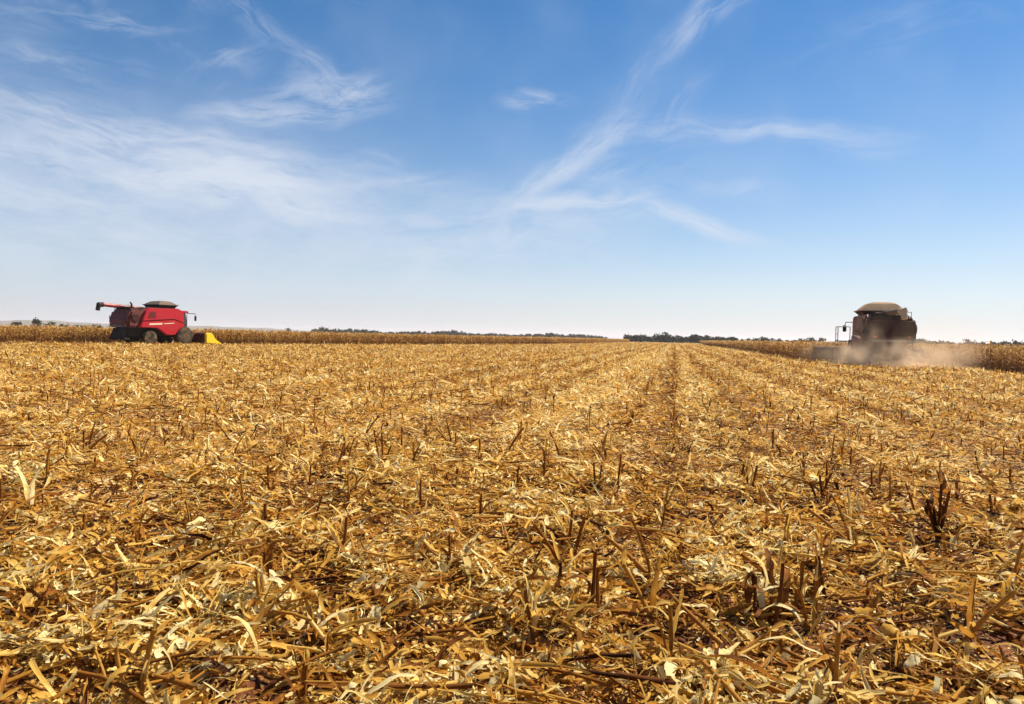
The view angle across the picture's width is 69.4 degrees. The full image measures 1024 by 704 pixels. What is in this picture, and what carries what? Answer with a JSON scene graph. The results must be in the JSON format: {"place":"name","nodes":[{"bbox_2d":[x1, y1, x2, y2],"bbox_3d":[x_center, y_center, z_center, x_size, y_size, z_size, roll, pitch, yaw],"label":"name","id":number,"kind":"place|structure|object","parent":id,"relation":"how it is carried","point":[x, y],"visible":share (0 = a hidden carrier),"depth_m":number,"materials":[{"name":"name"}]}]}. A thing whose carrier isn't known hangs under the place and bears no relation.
{"place":"outdoors","nodes":[
{"label":"outdoors","id":0,"kind":"place"},
{"bbox_2d":[0,320,309,331],"bbox_3d":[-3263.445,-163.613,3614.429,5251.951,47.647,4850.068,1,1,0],"label":"hills","id":1,"kind":"structure","parent":0,"point":[23,322],"depth_m":4394.28,"materials":[{"name":"brown plant"}]},
{"bbox_2d":[0,336,1023,703],"bbox_3d":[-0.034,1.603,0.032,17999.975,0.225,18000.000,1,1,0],"label":"ground","id":2,"kind":"structure","parent":0,"point":[260,680],"depth_m":6.72,"materials":[{"name":"soil"}]},
{"bbox_2d":[0,473,20,502],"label":"corn stub","id":3,"kind":"object","parent":2,"relation":"on","point":[1,488],"visible":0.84,"depth_m":6.79,"materials":[{"name":"plant"}]},
{"bbox_2d":[1,566,31,592],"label":"corn husk","id":4,"kind":"object","parent":2,"relation":"on","point":[12,575],"visible":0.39,"depth_m":4.40,"materials":[{"name":"plant"}]},
{"bbox_2d":[0,465,39,512],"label":"corn stub","id":5,"kind":"object","parent":2,"relation":"on","point":[28,492],"visible":0.77,"depth_m":6.18,"materials":[{"name":"plant"}]},
{"bbox_2d":[11,445,66,484],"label":"corn stub","id":6,"kind":"object","parent":2,"relation":"on","point":[47,465],"visible":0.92,"depth_m":7.35,"materials":[{"name":"plant"}]},
{"bbox_2d":[46,428,83,462],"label":"corn stub","id":7,"kind":"object","parent":2,"relation":"on","point":[66,444],"visible":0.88,"depth_m":8.42,"materials":[{"name":"plant"}]},
{"bbox_2d":[56,507,85,530],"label":"corn stub","id":8,"kind":"object","parent":2,"relation":"on","point":[82,524],"visible":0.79,"depth_m":5.80,"materials":[{"name":"plant"}]},
{"bbox_2d":[74,477,103,503],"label":"corn stub","id":9,"kind":"object","parent":2,"relation":"on","point":[94,490],"visible":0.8,"depth_m":6.82,"materials":[{"name":"plant"}]},
{"bbox_2d":[88,421,113,448],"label":"corn stub","id":10,"kind":"object","parent":2,"relation":"on","point":[91,437],"visible":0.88,"depth_m":9.55,"materials":[{"name":"plant"}]},
{"bbox_2d":[117,467,138,490],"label":"corn stub","id":11,"kind":"object","parent":2,"relation":"on","point":[133,477],"visible":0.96,"depth_m":7.37,"materials":[{"name":"plant"}]},
{"bbox_2d":[120,430,136,451],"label":"corn stub","id":12,"kind":"object","parent":2,"relation":"on","point":[133,441],"visible":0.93,"depth_m":9.40,"materials":[{"name":"plant"}]},
{"bbox_2d":[135,503,154,549],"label":"corn stub","id":13,"kind":"object","parent":2,"relation":"on","point":[138,535],"visible":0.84,"depth_m":5.32,"materials":[{"name":"plant"}]},
{"bbox_2d":[139,436,154,464],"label":"corn stub","id":14,"kind":"object","parent":2,"relation":"on","point":[140,448],"visible":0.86,"depth_m":8.67,"materials":[{"name":"plant"}]},
{"bbox_2d":[102,617,200,703],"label":"corn stub","id":15,"kind":"object","parent":2,"relation":"on","point":[154,632],"visible":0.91,"depth_m":3.18,"materials":[{"name":"plant"}]},
{"bbox_2d":[95,301,221,343],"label":"combine harvester","id":16,"kind":"object","parent":2,"relation":"on","point":[159,321],"visible":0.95,"depth_m":76.57,"materials":[{"name":"red metal"}]},
{"bbox_2d":[174,493,191,524],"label":"corn stub","id":17,"kind":"object","parent":2,"relation":"on","point":[189,517],"visible":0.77,"depth_m":5.83,"materials":[{"name":"plant"}]},
{"bbox_2d":[202,442,228,469],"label":"corn stub","id":18,"kind":"object","parent":2,"relation":"on","point":[206,449],"visible":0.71,"depth_m":8.50,"materials":[{"name":"plant"}]},
{"bbox_2d":[215,420,230,439],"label":"corn stub","id":19,"kind":"object","parent":2,"relation":"on","point":[220,427],"visible":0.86,"depth_m":10.28,"materials":[{"name":"plant"}]},
{"bbox_2d":[159,619,307,632],"bbox_3d":[-1.432,1.423,3.850,0.751,0.053,0.030,1,1,-20],"label":"broken stalk","id":20,"kind":"object","parent":2,"relation":"on","point":[204,629],"visible":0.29,"depth_m":3.81,"materials":[{"name":"plant"}]},
{"bbox_2d":[230,468,243,503],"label":"corn stub","id":21,"kind":"object","parent":2,"relation":"on","point":[241,492],"visible":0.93,"depth_m":6.50,"materials":[{"name":"plant"}]},
{"bbox_2d":[214,517,265,546],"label":"corn stub","id":22,"kind":"object","parent":2,"relation":"on","point":[227,533],"visible":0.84,"depth_m":5.17,"materials":[{"name":"plant"}]},
{"bbox_2d":[227,436,254,460],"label":"corn stub","id":23,"kind":"object","parent":2,"relation":"on","point":[247,446],"visible":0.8,"depth_m":9.15,"materials":[{"name":"plant"}]},
{"bbox_2d":[209,559,274,599],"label":"corn stub","id":24,"kind":"object","parent":2,"relation":"on","point":[259,578],"visible":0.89,"depth_m":4.09,"materials":[{"name":"plant"}]},
{"bbox_2d":[231,435,256,462],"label":"corn stub","id":25,"kind":"object","parent":2,"relation":"on","point":[246,451],"visible":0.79,"depth_m":9.01,"materials":[{"name":"plant"}]},
{"bbox_2d":[253,463,278,495],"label":"corn stub","id":26,"kind":"object","parent":2,"relation":"on","point":[268,483],"visible":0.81,"depth_m":6.88,"materials":[{"name":"plant"}]},
{"bbox_2d":[261,540,274,590],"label":"corn stub","id":27,"kind":"object","parent":2,"relation":"on","point":[267,555],"visible":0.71,"depth_m":4.30,"materials":[{"name":"plant"}]},
{"bbox_2d":[242,498,294,528],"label":"corn stub","id":28,"kind":"object","parent":2,"relation":"on","point":[265,511],"visible":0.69,"depth_m":5.75,"materials":[{"name":"plant"}]},
{"bbox_2d":[271,460,285,489],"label":"corn stub","id":29,"kind":"object","parent":2,"relation":"on","point":[275,484],"visible":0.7,"depth_m":7.20,"materials":[{"name":"plant"}]},
{"bbox_2d":[261,646,319,702],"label":"corn stub","id":30,"kind":"object","parent":2,"relation":"on","point":[302,689],"visible":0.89,"depth_m":3.26,"materials":[{"name":"plant"}]},
{"bbox_2d":[277,440,304,465],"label":"corn stub","id":31,"kind":"object","parent":2,"relation":"on","point":[282,451],"visible":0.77,"depth_m":8.78,"materials":[{"name":"plant"}]},
{"bbox_2d":[300,457,315,485],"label":"corn stub","id":32,"kind":"object","parent":2,"relation":"on","point":[306,473],"visible":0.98,"depth_m":7.87,"materials":[{"name":"plant"}]},
{"bbox_2d":[303,490,324,519],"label":"corn stub","id":33,"kind":"object","parent":2,"relation":"on","point":[312,505],"visible":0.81,"depth_m":6.03,"materials":[{"name":"plant"}]},
{"bbox_2d":[320,504,358,557],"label":"corn stub","id":34,"kind":"object","parent":2,"relation":"on","point":[343,528],"visible":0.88,"depth_m":5.10,"materials":[{"name":"plant"}]},
{"bbox_2d":[328,437,359,472],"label":"corn stub","id":35,"kind":"object","parent":2,"relation":"on","point":[341,454],"visible":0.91,"depth_m":8.45,"materials":[{"name":"plant"}]},
{"bbox_2d":[334,425,356,456],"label":"corn stub","id":36,"kind":"object","parent":2,"relation":"on","point":[345,452],"visible":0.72,"depth_m":8.89,"materials":[{"name":"plant"}]},
{"bbox_2d":[336,464,355,504],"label":"corn stub","id":37,"kind":"object","parent":2,"relation":"on","point":[348,494],"visible":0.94,"depth_m":6.84,"materials":[{"name":"plant"}]},
{"bbox_2d":[342,471,362,491],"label":"corn stub","id":38,"kind":"object","parent":2,"relation":"on","point":[356,481],"visible":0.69,"depth_m":7.23,"materials":[{"name":"plant"}]},
{"bbox_2d":[357,421,400,457],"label":"corn stub","id":39,"kind":"object","parent":2,"relation":"on","point":[377,435],"visible":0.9,"depth_m":9.03,"materials":[{"name":"plant"}]},
{"bbox_2d":[404,436,420,462],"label":"corn stub","id":40,"kind":"object","parent":2,"relation":"on","point":[415,453],"visible":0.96,"depth_m":8.53,"materials":[{"name":"plant"}]},
{"bbox_2d":[415,468,447,507],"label":"corn stub","id":41,"kind":"object","parent":2,"relation":"on","point":[418,487],"visible":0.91,"depth_m":6.89,"materials":[{"name":"plant"}]},
{"bbox_2d":[432,419,452,448],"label":"corn stub","id":42,"kind":"object","parent":2,"relation":"on","point":[440,432],"visible":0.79,"depth_m":10.66,"materials":[{"name":"plant"}]},
{"bbox_2d":[435,530,465,563],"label":"corn stub","id":43,"kind":"object","parent":2,"relation":"on","point":[450,541],"visible":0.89,"depth_m":4.93,"materials":[{"name":"plant"}]},
{"bbox_2d":[437,467,467,480],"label":"corn stub","id":44,"kind":"object","parent":2,"relation":"on","point":[457,470],"visible":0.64,"depth_m":7.89,"materials":[{"name":"plant"}]},
{"bbox_2d":[310,327,606,337],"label":"woodland","id":45,"kind":"object","parent":2,"relation":"on","point":[452,333],"visible":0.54,"depth_m":995.40,"materials":[{"name":"green plant"}]},
{"bbox_2d":[472,491,495,523],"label":"corn stub","id":46,"kind":"object","parent":2,"relation":"on","point":[479,507],"visible":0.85,"depth_m":6.20,"materials":[{"name":"plant"}]},
{"bbox_2d":[474,433,495,462],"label":"corn stub","id":47,"kind":"object","parent":2,"relation":"on","point":[479,449],"visible":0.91,"depth_m":8.99,"materials":[{"name":"plant"}]},
{"bbox_2d":[0,340,1023,703],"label":"corn residue","id":48,"kind":"object","parent":2,"relation":"on","point":[60,572],"visible":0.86,"depth_m":5.67,"materials":[{"name":"plant"}]},
{"bbox_2d":[367,605,381,622],"bbox_3d":[-0.746,1.438,4.046,0.078,0.083,0.079,1,1,10],"label":"corn husk","id":49,"kind":"object","parent":48,"relation":"on","point":[375,611],"visible":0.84,"depth_m":4.05,"materials":[{"name":"plant"}]},
{"bbox_2d":[458,532,493,557],"bbox_3d":[-0.218,1.351,5.116,0.248,0.156,0.230,2,1,26],"label":"corn husk","id":50,"kind":"object","parent":48,"relation":"on","point":[465,548],"visible":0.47,"depth_m":5.14,"materials":[{"name":"plant"}]},
{"bbox_2d":[716,642,739,661],"bbox_3d":[1.004,1.401,3.430,0.083,0.144,0.148,1,1,-15],"label":"corn husk","id":51,"kind":"object","parent":48,"relation":"on","point":[727,651],"visible":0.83,"depth_m":3.44,"materials":[{"name":"plant"}]},
{"bbox_2d":[0,340,1023,464],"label":"corn stubble","id":52,"kind":"object","parent":2,"relation":"on","point":[627,423],"visible":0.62,"depth_m":21.14,"materials":[{"name":"beige plant"}]},
{"bbox_2d":[0,324,1023,372],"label":"standing corn","id":53,"kind":"object","parent":2,"relation":"on","point":[780,347],"visible":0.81,"depth_m":94.02,"materials":[{"name":"brown plant"}]},
{"bbox_2d":[0,423,1023,703],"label":"soil clods","id":54,"kind":"object","parent":2,"relation":"on","point":[682,641],"visible":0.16,"depth_m":6.30,"materials":[{"name":"brown soil"}]},
{"bbox_2d":[504,463,526,487],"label":"corn stub","id":55,"kind":"object","parent":2,"relation":"on","point":[517,476],"visible":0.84,"depth_m":7.78,"materials":[{"name":"plant"}]},
{"bbox_2d":[505,426,528,449],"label":"corn stub","id":56,"kind":"object","parent":2,"relation":"on","point":[517,434],"visible":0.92,"depth_m":10.04,"materials":[{"name":"plant"}]},
{"bbox_2d":[519,571,540,644],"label":"corn stub","id":57,"kind":"object","parent":2,"relation":"on","point":[529,608],"visible":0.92,"depth_m":3.88,"materials":[{"name":"plant"}]},
{"bbox_2d":[532,520,559,565],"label":"corn stub","id":58,"kind":"object","parent":2,"relation":"on","point":[555,554],"visible":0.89,"depth_m":4.96,"materials":[{"name":"plant"}]},
{"bbox_2d":[529,436,562,463],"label":"corn stub","id":59,"kind":"object","parent":2,"relation":"on","point":[546,447],"visible":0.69,"depth_m":8.96,"materials":[{"name":"plant"}]},
{"bbox_2d":[535,450,557,475],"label":"corn stub","id":60,"kind":"object","parent":2,"relation":"on","point":[544,460],"visible":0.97,"depth_m":8.32,"materials":[{"name":"plant"}]},
{"bbox_2d":[546,431,559,458],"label":"corn stub","id":61,"kind":"object","parent":2,"relation":"on","point":[557,446],"visible":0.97,"depth_m":9.82,"materials":[{"name":"plant"}]},
{"bbox_2d":[550,498,580,546],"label":"corn stub","id":62,"kind":"object","parent":2,"relation":"on","point":[570,521],"visible":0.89,"depth_m":5.74,"materials":[{"name":"plant"}]},
{"bbox_2d":[547,513,599,556],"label":"corn stub","id":63,"kind":"object","parent":2,"relation":"on","point":[581,532],"visible":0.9,"depth_m":5.26,"materials":[{"name":"plant"}]},
{"bbox_2d":[565,543,600,618],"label":"corn stub","id":64,"kind":"object","parent":2,"relation":"on","point":[595,577],"visible":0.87,"depth_m":4.14,"materials":[{"name":"plant"}]},
{"bbox_2d":[568,470,603,494],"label":"corn stub","id":65,"kind":"object","parent":2,"relation":"on","point":[579,483],"visible":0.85,"depth_m":7.67,"materials":[{"name":"plant"}]},
{"bbox_2d":[577,438,615,460],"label":"corn stub","id":66,"kind":"object","parent":2,"relation":"on","point":[605,455],"visible":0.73,"depth_m":9.19,"materials":[{"name":"plant"}]},
{"bbox_2d":[593,429,622,484],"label":"corn stub","id":67,"kind":"object","parent":2,"relation":"on","point":[620,457],"visible":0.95,"depth_m":7.93,"materials":[{"name":"plant"}]},
{"bbox_2d":[601,517,658,583],"bbox_3d":[0.786,1.324,4.908,0.407,0.446,0.247,1,1,2],"label":"corn stub","id":68,"kind":"object","parent":2,"relation":"on","point":[629,556],"visible":0.9,"depth_m":4.89,"materials":[{"name":"plant"}]},
{"bbox_2d":[615,541,672,633],"bbox_3d":[0.750,1.372,4.277,0.350,0.501,0.148,2,1,39],"label":"corn stub","id":69,"kind":"object","parent":2,"relation":"on","point":[654,588],"visible":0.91,"depth_m":4.21,"materials":[{"name":"plant"}]},
{"bbox_2d":[636,497,666,528],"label":"corn stub","id":70,"kind":"object","parent":2,"relation":"on","point":[663,507],"visible":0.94,"depth_m":6.28,"materials":[{"name":"plant"}]},
{"bbox_2d":[629,596,687,656],"bbox_3d":[0.794,1.407,3.732,0.398,0.354,0.246,1,1,3],"label":"corn stub","id":71,"kind":"object","parent":2,"relation":"on","point":[672,625],"visible":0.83,"depth_m":3.70,"materials":[{"name":"plant"}]},
{"bbox_2d":[623,332,715,342],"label":"woodland","id":72,"kind":"object","parent":2,"relation":"on","point":[667,338],"visible":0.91,"depth_m":547.77,"materials":[{"name":"green plant"}]},
{"bbox_2d":[662,476,681,515],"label":"corn stub","id":73,"kind":"object","parent":2,"relation":"on","point":[670,497],"visible":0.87,"depth_m":6.79,"materials":[{"name":"plant"}]},
{"bbox_2d":[617,671,727,693],"bbox_3d":[0.750,1.482,3.305,0.552,0.050,0.041,1,1,12],"label":"broken stalk","id":74,"kind":"object","parent":2,"relation":"on","point":[635,677],"visible":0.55,"depth_m":3.32,"materials":[{"name":"plant"}]},
{"bbox_2d":[660,531,704,555],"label":"corn stub","id":75,"kind":"object","parent":2,"relation":"on","point":[673,546],"visible":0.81,"depth_m":5.18,"materials":[{"name":"plant"}]},
{"bbox_2d":[665,589,751,667],"bbox_3d":[1.026,1.456,3.886,0.030,0.257,0.584,0,1,-35],"label":"broken stalk","id":76,"kind":"object","parent":2,"relation":"on","point":[697,621],"visible":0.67,"depth_m":3.94,"materials":[{"name":"plant"}]},
{"bbox_2d":[748,460,761,487],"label":"corn stub","id":77,"kind":"object","parent":2,"relation":"on","point":[752,474],"visible":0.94,"depth_m":7.69,"materials":[{"name":"plant"}]},
{"bbox_2d":[725,548,802,631],"bbox_3d":[1.524,1.397,4.355,0.419,0.473,0.495,1,1,0],"label":"corn stub","id":78,"kind":"object","parent":2,"relation":"on","point":[756,590],"visible":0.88,"depth_m":4.34,"materials":[{"name":"plant"}]},
{"bbox_2d":[710,336,823,341],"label":"woodland","id":79,"kind":"object","parent":2,"relation":"on","point":[721,338],"visible":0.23,"depth_m":545.02,"materials":[{"name":"green plant"}]},
{"bbox_2d":[736,542,797,580],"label":"corn stub","id":80,"kind":"object","parent":2,"relation":"on","point":[744,557],"visible":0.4,"depth_m":4.76,"materials":[{"name":"plant"}]},
{"bbox_2d":[752,502,783,530],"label":"corn stub","id":81,"kind":"object","parent":2,"relation":"on","point":[766,519],"visible":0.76,"depth_m":5.99,"materials":[{"name":"plant"}]},
{"bbox_2d":[773,512,806,547],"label":"corn stub","id":82,"kind":"object","parent":2,"relation":"on","point":[787,529],"visible":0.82,"depth_m":5.41,"materials":[{"name":"plant"}]},
{"bbox_2d":[775,539,813,618],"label":"corn stub","id":83,"kind":"object","parent":2,"relation":"on","point":[802,582],"visible":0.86,"depth_m":4.45,"materials":[{"name":"plant"}]},
{"bbox_2d":[797,457,823,486],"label":"corn stub","id":84,"kind":"object","parent":2,"relation":"on","point":[802,472],"visible":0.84,"depth_m":8.13,"materials":[{"name":"plant"}]},
{"bbox_2d":[792,560,836,631],"bbox_3d":[1.738,1.397,4.211,0.308,0.399,0.131,1,1,-29],"label":"corn stub","id":85,"kind":"object","parent":2,"relation":"on","point":[816,609],"visible":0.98,"depth_m":4.18,"materials":[{"name":"plant"}]},
{"bbox_2d":[785,518,860,595],"bbox_3d":[1.964,1.297,4.671,0.405,0.580,0.473,1,1,0],"label":"corn stub","id":86,"kind":"object","parent":2,"relation":"on","point":[827,543],"visible":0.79,"depth_m":4.64,"materials":[{"name":"plant"}]},
{"bbox_2d":[807,453,850,501],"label":"corn stub","id":87,"kind":"object","parent":2,"relation":"on","point":[826,467],"visible":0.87,"depth_m":7.41,"materials":[{"name":"plant"}]},
{"bbox_2d":[802,494,856,549],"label":"corn stub","id":88,"kind":"object","parent":2,"relation":"on","point":[819,517],"visible":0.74,"depth_m":5.93,"materials":[{"name":"plant"}]},
{"bbox_2d":[799,623,864,692],"bbox_3d":[1.379,1.383,3.216,0.435,0.407,0.191,1,1,-15],"label":"corn stub","id":89,"kind":"object","parent":2,"relation":"on","point":[835,670],"visible":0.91,"depth_m":3.25,"materials":[{"name":"plant"}]},
{"bbox_2d":[826,487,860,524],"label":"corn stub","id":90,"kind":"object","parent":2,"relation":"on","point":[849,503],"visible":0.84,"depth_m":6.60,"materials":[{"name":"plant"}]},
{"bbox_2d":[811,302,924,365],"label":"combine harvester","id":91,"kind":"object","parent":2,"relation":"on","point":[884,331],"visible":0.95,"depth_m":54.74,"materials":[{"name":"black metal"}]},
{"bbox_2d":[868,456,888,485],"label":"corn stub","id":92,"kind":"object","parent":2,"relation":"on","point":[880,473],"visible":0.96,"depth_m":8.21,"materials":[{"name":"plant"}]},
{"bbox_2d":[878,466,898,504],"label":"corn stub","id":93,"kind":"object","parent":2,"relation":"on","point":[890,494],"visible":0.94,"depth_m":7.59,"materials":[{"name":"plant"}]},
{"bbox_2d":[899,482,916,509],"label":"corn stub","id":94,"kind":"object","parent":2,"relation":"on","point":[910,493],"visible":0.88,"depth_m":6.88,"materials":[{"name":"plant"}]},
{"bbox_2d":[906,545,935,561],"bbox_3d":[2.937,1.467,5.279,0.245,0.094,0.234,1,1,-30],"label":"corn husk","id":95,"kind":"object","parent":2,"relation":"on","point":[912,555],"visible":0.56,"depth_m":5.32,"materials":[{"name":"plant"}]},
{"bbox_2d":[891,469,981,539],"bbox_3d":[3.605,1.311,6.213,0.585,0.588,0.515,1,1,0],"label":"corn stub","id":96,"kind":"object","parent":2,"relation":"on","point":[943,512],"visible":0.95,"depth_m":6.23,"materials":[{"name":"plant"}]},
{"bbox_2d":[932,458,950,481],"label":"corn stub","id":97,"kind":"object","parent":2,"relation":"on","point":[936,470],"visible":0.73,"depth_m":8.30,"materials":[{"name":"plant"}]},
{"bbox_2d":[930,517,978,551],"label":"corn stub","id":98,"kind":"object","parent":2,"relation":"on","point":[960,528],"visible":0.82,"depth_m":5.87,"materials":[{"name":"plant"}]},
{"bbox_2d":[951,475,977,501],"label":"corn stub","id":99,"kind":"object","parent":2,"relation":"on","point":[959,490],"visible":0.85,"depth_m":7.74,"materials":[{"name":"plant"}]},
{"bbox_2d":[909,339,1023,346],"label":"woodland","id":100,"kind":"object","parent":2,"relation":"on","point":[1015,343],"visible":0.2,"depth_m":506.55,"materials":[{"name":"green plant"}]},
{"bbox_2d":[974,446,982,470],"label":"corn stub","id":101,"kind":"object","parent":2,"relation":"on","point":[978,458],"visible":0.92,"depth_m":9.20,"materials":[{"name":"plant"}]},
{"bbox_2d":[958,573,1023,645],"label":"corn stub","id":102,"kind":"object","parent":2,"relation":"on","point":[973,626],"visible":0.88,"depth_m":3.97,"materials":[{"name":"plant"}]},
{"bbox_2d":[984,492,1010,514],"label":"corn stub","id":103,"kind":"object","parent":2,"relation":"on","point":[989,500],"visible":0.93,"depth_m":7.06,"materials":[{"name":"plant"}]},
{"bbox_2d":[985,643,1023,683],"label":"corn stub","id":104,"kind":"object","parent":2,"relation":"on","point":[1021,665],"visible":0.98,"depth_m":3.29,"materials":[{"name":"plant"}]},
{"bbox_2d":[1013,538,1023,577],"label":"corn stub","id":105,"kind":"object","parent":2,"relation":"on","point":[1017,568],"visible":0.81,"depth_m":4.84,"materials":[{"name":"plant"}]},
{"bbox_2d":[0,0,1023,345],"label":"sky","id":106,"kind":"structure","parent":0,"point":[740,169],"materials":[{"name":"blue"}]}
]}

